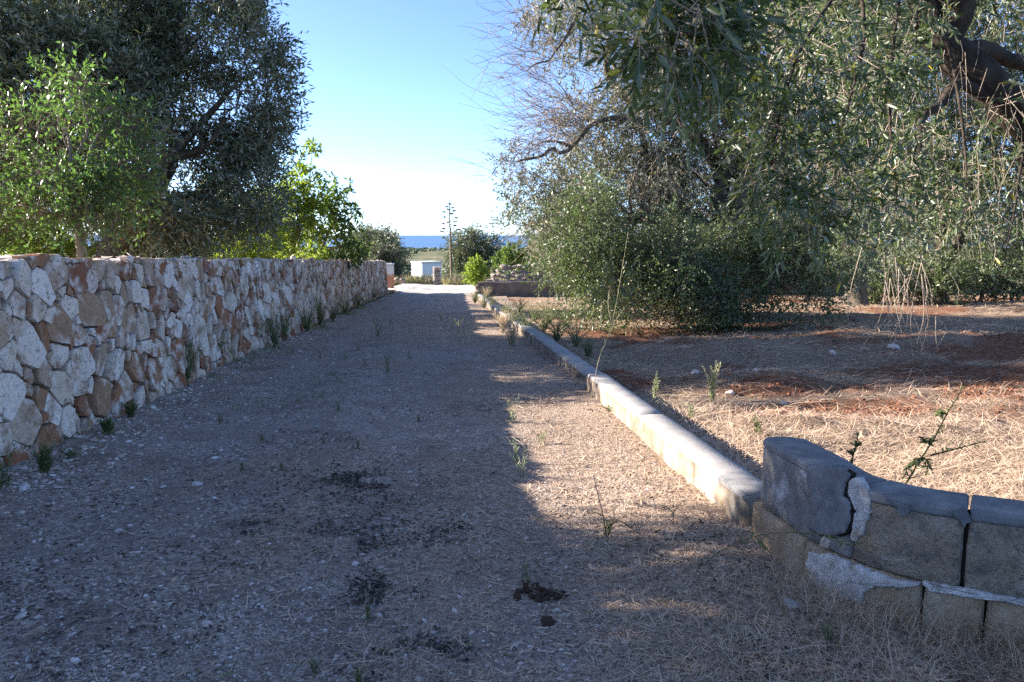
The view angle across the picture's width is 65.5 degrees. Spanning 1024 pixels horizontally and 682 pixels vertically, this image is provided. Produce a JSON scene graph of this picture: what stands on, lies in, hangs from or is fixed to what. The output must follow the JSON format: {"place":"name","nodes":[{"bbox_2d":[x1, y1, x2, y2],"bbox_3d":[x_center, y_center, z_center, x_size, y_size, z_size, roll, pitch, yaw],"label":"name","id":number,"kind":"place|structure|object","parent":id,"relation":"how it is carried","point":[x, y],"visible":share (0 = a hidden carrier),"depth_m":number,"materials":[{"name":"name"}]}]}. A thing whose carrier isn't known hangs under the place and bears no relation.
{"place":"outdoors","nodes":[
{"label":"outdoors","id":0,"kind":"place"},
{"bbox_2d":[327,290,395,319],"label":"orchard ground","id":1,"kind":"structure","parent":0,"point":[379,295],"depth_m":31.27,"materials":[{"name":"soil"}]},
{"bbox_2d":[0,208,95,258],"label":"shrub","id":2,"kind":"object","parent":1,"relation":"on","point":[68,249],"visible":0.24,"depth_m":14.54,"materials":[{"name":"green plant"}]},
{"bbox_2d":[0,40,184,257],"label":"fruit tree","id":3,"kind":"object","parent":1,"relation":"on","point":[81,211],"visible":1,"depth_m":10.22,"materials":[{"name":"green plant"}]},
{"bbox_2d":[0,124,225,258],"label":"olive tree","id":4,"kind":"object","parent":1,"relation":"on","point":[90,246],"visible":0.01,"depth_m":29.55,"materials":[{"name":"green plant"}]},
{"bbox_2d":[92,225,219,257],"bbox_3d":[-6.900,-1.430,15.418,2.390,2.715,1.871,0,8,-3],"label":"shrub","id":5,"kind":"object","parent":1,"relation":"on","point":[93,254],"visible":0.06,"depth_m":15.34,"materials":[{"name":"green plant"}]},
{"bbox_2d":[0,0,313,258],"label":"olive tree","id":6,"kind":"object","parent":1,"relation":"on","point":[147,46],"visible":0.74,"depth_m":14.10,"materials":[{"name":"green plant"}]},
{"bbox_2d":[190,193,307,259],"bbox_3d":[-6.615,-2.068,19.611,3.078,3.350,2.418,0,8,-3],"label":"shrub","id":7,"kind":"object","parent":1,"relation":"on","point":[254,254],"visible":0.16,"depth_m":19.52,"materials":[{"name":"green plant"}]},
{"bbox_2d":[252,137,338,258],"bbox_3d":[-6.491,-3.246,22.915,2.670,5.146,2.424,3,8,22],"label":"sapling","id":8,"kind":"object","parent":1,"relation":"on","point":[310,203],"visible":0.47,"depth_m":22.68,"materials":[{"name":"green plant"}]},
{"bbox_2d":[293,239,338,266],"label":"shrub","id":9,"kind":"object","parent":1,"relation":"on","point":[310,252],"visible":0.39,"depth_m":21.48,"materials":[{"name":"green plant"}]},
{"bbox_2d":[284,169,373,269],"bbox_3d":[-5.741,-3.552,24.535,3.026,3.339,2.187,1,8,6],"label":"sapling","id":10,"kind":"object","parent":1,"relation":"on","point":[349,247],"visible":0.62,"depth_m":24.20,"materials":[{"name":"green plant"}]},
{"bbox_2d":[394,268,516,284],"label":"tall grass","id":11,"kind":"structure","parent":0,"point":[454,279],"depth_m":55.81,"materials":[{"name":"green plant"}]},
{"bbox_2d":[0,283,952,681],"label":"gravel lane","id":12,"kind":"structure","parent":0,"point":[428,313],"depth_m":4.58,"materials":[{"name":"grey gravel"}]},
{"bbox_2d":[0,443,17,487],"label":"weed","id":13,"kind":"object","parent":12,"relation":"on","point":[8,479],"visible":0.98,"depth_m":5.21,"materials":[{"name":"green plant"}]},
{"bbox_2d":[14,611,26,619],"bbox_3d":[-2.070,1.157,3.349,0.057,0.032,0.049,0,8,-3],"label":"stone","id":14,"kind":"object","parent":12,"relation":"on","point":[21,615],"visible":0.97,"depth_m":3.34,"materials":[{"name":"grey stone"}]},
{"bbox_2d":[19,439,55,472],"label":"weed","id":15,"kind":"object","parent":12,"relation":"on","point":[44,461],"visible":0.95,"depth_m":5.61,"materials":[{"name":"green plant"}]},
{"bbox_2d":[60,449,80,458],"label":"weed","id":16,"kind":"object","parent":12,"relation":"on","point":[70,454],"visible":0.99,"depth_m":5.98,"materials":[{"name":"green plant"}]},
{"bbox_2d":[95,416,116,434],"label":"weed","id":17,"kind":"object","parent":12,"relation":"on","point":[107,424],"visible":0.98,"depth_m":6.76,"materials":[{"name":"green plant"}]},
{"bbox_2d":[119,398,139,417],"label":"weed","id":18,"kind":"object","parent":12,"relation":"on","point":[131,408],"visible":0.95,"depth_m":7.46,"materials":[{"name":"green plant"}]},
{"bbox_2d":[0,252,387,467],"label":"rubble wall","id":19,"kind":"structure","parent":12,"relation":"on","point":[85,343],"depth_m":7.72,"materials":[{"name":"stone"}]},
{"bbox_2d":[185,334,205,383],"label":"weed","id":20,"kind":"object","parent":12,"relation":"on","point":[188,371],"visible":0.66,"depth_m":9.39,"materials":[{"name":"green plant"}]},
{"bbox_2d":[201,620,212,626],"bbox_3d":[-1.252,1.156,3.257,0.045,0.022,0.043,5,9,32],"label":"stone","id":21,"kind":"object","parent":12,"relation":"on","point":[204,623],"visible":1,"depth_m":3.25,"materials":[{"name":"grey stone"}]},
{"bbox_2d":[217,328,235,350],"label":"weed","id":22,"kind":"object","parent":12,"relation":"on","point":[225,341],"visible":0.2,"depth_m":10.80,"materials":[{"name":"green plant"}]},
{"bbox_2d":[28,293,468,466],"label":"lane grass","id":23,"kind":"structure","parent":12,"relation":"on","point":[316,325],"depth_m":11.23,"materials":[{"name":"green plant"}]},
{"bbox_2d":[262,307,299,346],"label":"weed","id":24,"kind":"object","parent":12,"relation":"on","point":[274,337],"visible":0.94,"depth_m":13.66,"materials":[{"name":"green plant"}]},
{"bbox_2d":[279,312,308,340],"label":"weed","id":25,"kind":"object","parent":12,"relation":"on","point":[285,331],"visible":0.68,"depth_m":14.81,"materials":[{"name":"green plant"}]},
{"bbox_2d":[297,298,323,331],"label":"weed","id":26,"kind":"object","parent":12,"relation":"on","point":[306,326],"visible":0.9,"depth_m":16.52,"materials":[{"name":"green plant"}]},
{"bbox_2d":[307,656,321,676],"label":"weed","id":27,"kind":"object","parent":12,"relation":"on","point":[313,668],"visible":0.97,"depth_m":2.92,"materials":[{"name":"green plant"}]},
{"bbox_2d":[309,295,335,325],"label":"weed","id":28,"kind":"object","parent":12,"relation":"on","point":[319,318],"visible":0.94,"depth_m":18.23,"materials":[{"name":"green plant"}]},
{"bbox_2d":[327,300,346,321],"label":"weed","id":29,"kind":"object","parent":12,"relation":"on","point":[333,316],"visible":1,"depth_m":19.61,"materials":[{"name":"green plant"}]},
{"bbox_2d":[336,293,357,313],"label":"weed","id":30,"kind":"object","parent":12,"relation":"on","point":[344,309],"visible":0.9,"depth_m":21.96,"materials":[{"name":"green plant"}]},
{"bbox_2d":[348,664,368,681],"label":"weed","id":31,"kind":"object","parent":12,"relation":"on","point":[357,674],"visible":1,"depth_m":2.84,"materials":[{"name":"green plant"}]},
{"bbox_2d":[363,602,372,620],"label":"weed","id":32,"kind":"object","parent":12,"relation":"on","point":[367,612],"visible":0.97,"depth_m":3.34,"materials":[{"name":"green plant"}]},
{"bbox_2d":[384,350,394,374],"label":"weed","id":33,"kind":"object","parent":12,"relation":"on","point":[387,366],"visible":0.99,"depth_m":10.47,"materials":[{"name":"green plant"}]},
{"bbox_2d":[386,263,393,287],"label":"gate post","id":34,"kind":"object","parent":12,"relation":"on","point":[390,271],"visible":0.56,"depth_m":45.35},
{"bbox_2d":[433,267,440,284],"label":"block pillar","id":35,"kind":"structure","parent":12,"relation":"on","point":[436,275],"depth_m":55.19,"materials":[{"name":"beige stone"}]},
{"bbox_2d":[0,320,876,681],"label":"leaf litter","id":36,"kind":"object","parent":12,"relation":"on","point":[378,584],"visible":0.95,"depth_m":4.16,"materials":[{"name":"brown plant"}]},
{"bbox_2d":[463,290,484,302],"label":"weed","id":37,"kind":"object","parent":12,"relation":"on","point":[475,300],"visible":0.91,"depth_m":29.31,"materials":[{"name":"green plant"}]},
{"bbox_2d":[474,292,494,307],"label":"weed","id":38,"kind":"object","parent":12,"relation":"on","point":[483,304],"visible":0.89,"depth_m":25.92,"materials":[{"name":"green plant"}]},
{"bbox_2d":[488,307,518,332],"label":"weed","id":39,"kind":"object","parent":12,"relation":"on","point":[504,319],"visible":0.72,"depth_m":16.75,"materials":[{"name":"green plant"}]},
{"bbox_2d":[494,298,520,312],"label":"weed","id":40,"kind":"object","parent":12,"relation":"on","point":[505,308],"visible":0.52,"depth_m":20.59,"materials":[{"name":"green plant"}]},
{"bbox_2d":[493,316,529,345],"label":"weed","id":41,"kind":"object","parent":12,"relation":"on","point":[512,336],"visible":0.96,"depth_m":14.11,"materials":[{"name":"green plant"}]},
{"bbox_2d":[0,316,1023,681],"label":"cut straw","id":42,"kind":"object","parent":12,"relation":"on","point":[750,646],"visible":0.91,"depth_m":3.37,"materials":[{"name":"beige plant"}]},
{"bbox_2d":[509,437,518,462],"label":"weed","id":43,"kind":"object","parent":12,"relation":"on","point":[515,457],"visible":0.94,"depth_m":5.89,"materials":[{"name":"green plant"}]},
{"bbox_2d":[493,301,535,321],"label":"weed","id":44,"kind":"object","parent":12,"relation":"on","point":[512,313],"visible":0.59,"depth_m":17.52,"materials":[{"name":"green plant"}]},
{"bbox_2d":[509,446,527,475],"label":"weed","id":45,"kind":"object","parent":12,"relation":"on","point":[523,465],"visible":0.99,"depth_m":5.49,"materials":[{"name":"green plant"}]},
{"bbox_2d":[507,309,542,325],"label":"weed","id":46,"kind":"object","parent":12,"relation":"on","point":[527,322],"visible":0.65,"depth_m":16.00,"materials":[{"name":"green plant"}]},
{"bbox_2d":[519,554,536,583],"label":"weed","id":47,"kind":"object","parent":12,"relation":"on","point":[527,578],"visible":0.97,"depth_m":3.68,"materials":[{"name":"green plant"}]},
{"bbox_2d":[523,302,551,321],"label":"weed","id":48,"kind":"object","parent":12,"relation":"on","point":[531,313],"visible":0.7,"depth_m":19.49,"materials":[{"name":"green plant"}]},
{"bbox_2d":[526,425,549,443],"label":"weed","id":49,"kind":"object","parent":12,"relation":"on","point":[542,436],"visible":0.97,"depth_m":6.51,"materials":[{"name":"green plant"}]},
{"bbox_2d":[514,582,568,601],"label":"earth clods","id":50,"kind":"object","parent":12,"relation":"on","point":[543,594],"visible":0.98,"depth_m":3.51,"materials":[{"name":"brown soil"}]},
{"bbox_2d":[524,307,561,331],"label":"weed","id":51,"kind":"object","parent":12,"relation":"on","point":[543,327],"visible":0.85,"depth_m":16.71,"materials":[{"name":"green plant"}]},
{"bbox_2d":[540,616,554,626],"bbox_3d":[0.144,1.133,3.232,0.063,0.038,0.050,0,8,-3],"label":"stone","id":52,"kind":"object","parent":12,"relation":"on","point":[547,620],"visible":1,"depth_m":3.22,"materials":[{"name":"brown"}]},
{"bbox_2d":[597,516,613,532],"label":"weed","id":53,"kind":"object","parent":12,"relation":"on","point":[608,529],"visible":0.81,"depth_m":4.32,"materials":[{"name":"green plant"}]},
{"bbox_2d":[591,231,628,398],"bbox_3d":[1.014,-0.270,8.376,0.513,1.761,0.143,-4,9,-28],"label":"dry stalk","id":54,"kind":"object","parent":12,"relation":"on","point":[610,318],"visible":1,"depth_m":8.39,"materials":[{"name":"beige plant"}]},
{"bbox_2d":[590,474,637,536],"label":"weed","id":55,"kind":"object","parent":12,"relation":"on","point":[611,524],"visible":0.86,"depth_m":4.24,"materials":[{"name":"green plant"}]},
{"bbox_2d":[478,294,761,525],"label":"wall","id":56,"kind":"structure","parent":12,"relation":"on","point":[730,486],"depth_m":5.78,"materials":[{"name":"white concrete"}]},
{"bbox_2d":[696,531,877,570],"bbox_3d":[1.125,0.892,3.300,0.113,0.344,0.772,-7,10,-42],"label":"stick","id":57,"kind":"object","parent":12,"relation":"on","point":[759,542],"visible":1,"depth_m":3.31,"materials":[{"name":"brown wood"}]},
{"bbox_2d":[762,632,821,675],"bbox_3d":[1.054,1.138,2.930,0.537,0.020,0.012,-7,10,-43],"label":"dry stick","id":58,"kind":"object","parent":12,"relation":"on","point":[814,638],"visible":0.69,"depth_m":2.89,"materials":[{"name":"brown wood"}]},
{"bbox_2d":[782,596,804,609],"bbox_3d":[1.153,1.084,3.261,0.095,0.058,0.057,4,8,26],"label":"stone","id":59,"kind":"object","parent":12,"relation":"on","point":[790,604],"visible":0.75,"depth_m":3.25,"materials":[{"name":"grey stone"}]},
{"bbox_2d":[820,622,839,642],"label":"weed","id":60,"kind":"object","parent":12,"relation":"on","point":[828,635],"visible":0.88,"depth_m":2.99,"materials":[{"name":"green plant"}]},
{"bbox_2d":[12,0,1023,234],"label":"sky","id":61,"kind":"structure","parent":0,"point":[386,108],"materials":[{"name":"blue"}]},
{"bbox_2d":[54,235,986,247],"bbox_3d":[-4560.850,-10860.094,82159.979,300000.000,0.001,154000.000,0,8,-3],"label":"sea","id":62,"kind":"structure","parent":0,"point":[421,241],"depth_m":14248.24,"materials":[{"name":"liquid"}]},
{"bbox_2d":[55,247,1023,293],"bbox_3d":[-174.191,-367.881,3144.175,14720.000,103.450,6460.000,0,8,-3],"label":"hillside","id":63,"kind":"structure","parent":0,"point":[427,255],"depth_m":3578.68,"materials":[{"name":"green plant"}]},
{"bbox_2d":[341,221,379,255],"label":"olive tree","id":64,"kind":"object","parent":63,"relation":"on","point":[364,229],"visible":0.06,"depth_m":76.89,"materials":[{"name":"green plant"}]},
{"bbox_2d":[348,220,414,279],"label":"olive tree","id":65,"kind":"object","parent":63,"relation":"on","point":[385,247],"visible":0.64,"depth_m":57.98,"materials":[{"name":"green plant"}]},
{"bbox_2d":[411,261,442,277],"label":"white shed","id":66,"kind":"structure","parent":63,"relation":"on","point":[420,267],"depth_m":89.27,"materials":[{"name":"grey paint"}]},
{"bbox_2d":[439,199,459,274],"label":"agave stalk","id":67,"kind":"object","parent":63,"relation":"on","point":[450,236],"visible":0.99,"depth_m":65.17,"materials":[{"name":"brown"}]},
{"bbox_2d":[438,221,510,275],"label":"olive tree","id":68,"kind":"object","parent":63,"relation":"on","point":[466,248],"visible":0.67,"depth_m":71.06,"materials":[{"name":"green plant"}]},
{"bbox_2d":[461,253,491,289],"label":"shrub","id":69,"kind":"object","parent":63,"relation":"on","point":[475,272],"visible":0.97,"depth_m":43.62,"materials":[{"name":"green plant"}]},
{"bbox_2d":[488,239,564,279],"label":"shrub","id":70,"kind":"object","parent":63,"relation":"on","point":[514,257],"visible":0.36,"depth_m":38.14,"materials":[{"name":"green plant"}]},
{"bbox_2d":[213,247,930,276],"bbox_3d":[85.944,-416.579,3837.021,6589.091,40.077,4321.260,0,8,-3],"label":"distant woods","id":71,"kind":"object","parent":63,"relation":"on","point":[414,250],"visible":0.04,"depth_m":4320.17,"materials":[{"name":"green plant"}]},
{"bbox_2d":[530,132,748,268],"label":"olive tree","id":72,"kind":"object","parent":63,"relation":"on","point":[624,180],"visible":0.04,"depth_m":44.81,"materials":[{"name":"green plant"}]},
{"bbox_2d":[485,262,984,281],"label":"drystone wall","id":73,"kind":"structure","parent":63,"relation":"on","point":[520,278],"depth_m":35.39,"materials":[{"name":"grey stone"}]},
{"bbox_2d":[474,278,1001,297],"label":"boundary wall","id":74,"kind":"structure","parent":63,"relation":"on","point":[517,289],"depth_m":34.43,"materials":[{"name":"grey stone"}]},
{"bbox_2d":[700,160,890,263],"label":"olive tree","id":75,"kind":"object","parent":63,"relation":"on","point":[730,188],"visible":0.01,"depth_m":43.34,"materials":[{"name":"green plant"}]},
{"bbox_2d":[861,158,1023,279],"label":"olive tree","id":76,"kind":"object","parent":63,"relation":"on","point":[1001,249],"visible":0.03,"depth_m":41.99,"materials":[{"name":"green plant"}]},
{"bbox_2d":[508,293,1023,681],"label":"field","id":77,"kind":"structure","parent":0,"point":[983,346],"depth_m":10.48,"materials":[{"name":"soil"}]},
{"bbox_2d":[508,295,532,312],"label":"weed","id":78,"kind":"object","parent":77,"relation":"on","point":[520,308],"visible":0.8,"depth_m":22.63,"materials":[{"name":"green plant"}]},
{"bbox_2d":[528,298,561,323],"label":"weed","id":79,"kind":"object","parent":77,"relation":"on","point":[543,302],"visible":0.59,"depth_m":18.86,"materials":[{"name":"green plant"}]},
{"bbox_2d":[534,314,581,340],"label":"weed","id":80,"kind":"object","parent":77,"relation":"on","point":[556,336],"visible":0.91,"depth_m":14.69,"materials":[{"name":"green plant"}]},
{"bbox_2d":[554,311,580,328],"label":"weed","id":81,"kind":"object","parent":77,"relation":"on","point":[564,322],"visible":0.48,"depth_m":17.54,"materials":[{"name":"green plant"}]},
{"bbox_2d":[559,323,596,346],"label":"weed","id":82,"kind":"object","parent":77,"relation":"on","point":[574,340],"visible":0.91,"depth_m":13.59,"materials":[{"name":"green plant"}]},
{"bbox_2d":[571,333,598,357],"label":"weed","id":83,"kind":"object","parent":77,"relation":"on","point":[587,347],"visible":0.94,"depth_m":12.19,"materials":[{"name":"green plant"}]},
{"bbox_2d":[479,164,732,336],"bbox_3d":[1.885,-1.674,17.138,5.157,4.125,4.719,0,8,-3],"label":"shrub","id":84,"kind":"object","parent":77,"relation":"on","point":[593,271],"visible":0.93,"depth_m":16.39,"materials":[{"name":"green plant"}]},
{"bbox_2d":[651,371,659,404],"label":"thistle","id":85,"kind":"object","parent":77,"relation":"on","point":[655,389],"visible":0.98,"depth_m":8.01,"materials":[{"name":"green plant"}]},
{"bbox_2d":[437,0,905,321],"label":"olive tree","id":86,"kind":"object","parent":77,"relation":"on","point":[668,182],"visible":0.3,"depth_m":19.07,"materials":[{"name":"green plant"}]},
{"bbox_2d":[682,401,699,417],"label":"weed","id":87,"kind":"object","parent":77,"relation":"on","point":[690,411],"visible":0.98,"depth_m":7.29,"materials":[{"name":"green plant"}]},
{"bbox_2d":[701,360,720,402],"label":"thistle","id":88,"kind":"object","parent":77,"relation":"on","point":[712,391],"visible":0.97,"depth_m":8.22,"materials":[{"name":"green plant"}]},
{"bbox_2d":[610,185,887,336],"bbox_3d":[4.934,-1.393,17.042,6.028,3.832,3.984,1,8,8],"label":"shrub","id":89,"kind":"object","parent":77,"relation":"on","point":[726,300],"visible":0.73,"depth_m":16.69,"materials":[{"name":"green plant"}]},
{"bbox_2d":[752,413,762,434],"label":"weed","id":90,"kind":"object","parent":77,"relation":"on","point":[756,424],"visible":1,"depth_m":6.45,"materials":[{"name":"green plant"}]},
{"bbox_2d":[531,0,1023,381],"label":"olive tree","id":91,"kind":"object","parent":77,"relation":"on","point":[720,60],"visible":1,"depth_m":2.85,"materials":[{"name":"green plant"}]},
{"bbox_2d":[545,305,1023,423],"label":"earth clods","id":92,"kind":"object","parent":77,"relation":"on","point":[887,406],"visible":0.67,"depth_m":9.18,"materials":[{"name":"soil"}]},
{"bbox_2d":[682,538,1023,681],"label":"long dry grass","id":93,"kind":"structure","parent":77,"relation":"on","point":[855,606],"depth_m":3.03,"materials":[{"name":"beige plant"}]},
{"bbox_2d":[845,431,861,464],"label":"thistle","id":94,"kind":"object","parent":77,"relation":"on","point":[857,442],"visible":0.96,"depth_m":4.01,"materials":[{"name":"green plant"}]},
{"bbox_2d":[776,0,985,305],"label":"olive tree","id":95,"kind":"object","parent":77,"relation":"on","point":[863,297],"visible":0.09,"depth_m":24.10,"materials":[{"name":"green plant"}]},
{"bbox_2d":[867,251,906,304],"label":"shrub","id":96,"kind":"object","parent":77,"relation":"on","point":[874,298],"visible":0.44,"depth_m":26.93,"materials":[{"name":"green plant"}]},
{"bbox_2d":[752,436,1023,651],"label":"corner wall","id":97,"kind":"structure","parent":77,"relation":"on","point":[935,547],"depth_m":3.15,"materials":[{"name":"grey"}]},
{"bbox_2d":[887,343,899,349],"bbox_3d":[6.105,0.091,12.755,0.185,0.115,0.120,2,8,18],"label":"stone","id":98,"kind":"object","parent":77,"relation":"on","point":[892,346],"visible":1,"depth_m":12.72,"materials":[{"name":"white stone"}]},
{"bbox_2d":[878,244,940,302],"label":"shrub","id":99,"kind":"object","parent":77,"relation":"on","point":[911,260],"visible":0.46,"depth_m":27.48,"materials":[{"name":"green plant"}]},
{"bbox_2d":[850,0,1023,300],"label":"olive tree","id":100,"kind":"object","parent":77,"relation":"on","point":[955,243],"visible":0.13,"depth_m":27.49,"materials":[{"name":"green plant"}]},
{"bbox_2d":[900,383,987,483],"bbox_3d":[2.253,0.490,4.139,0.461,0.550,0.100,0,8,-3],"label":"thistle","id":101,"kind":"object","parent":77,"relation":"on","point":[939,412],"visible":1,"depth_m":4.13,"materials":[{"name":"green plant"}]},
{"bbox_2d":[906,244,984,304],"bbox_3d":[14.482,-2.046,26.690,2.176,2.443,2.244,-4,9,-30],"label":"shrub","id":102,"kind":"object","parent":77,"relation":"on","point":[947,279],"visible":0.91,"depth_m":26.52,"materials":[{"name":"green plant"}]},
{"bbox_2d":[932,0,1023,265],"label":"olive tree","id":103,"kind":"object","parent":77,"relation":"on","point":[1020,79],"visible":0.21,"depth_m":26.33,"materials":[{"name":"green plant"}]},
{"bbox_2d":[948,240,1019,302],"bbox_3d":[16.124,-2.228,27.383,2.417,2.516,2.247,0,8,-3],"label":"shrub","id":104,"kind":"object","parent":77,"relation":"on","point":[982,293],"visible":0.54,"depth_m":27.11,"materials":[{"name":"green plant"}]},
{"bbox_2d":[975,242,1023,302],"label":"shrub","id":105,"kind":"object","parent":77,"relation":"on","point":[1012,289],"visible":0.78,"depth_m":26.80,"materials":[{"name":"green plant"}]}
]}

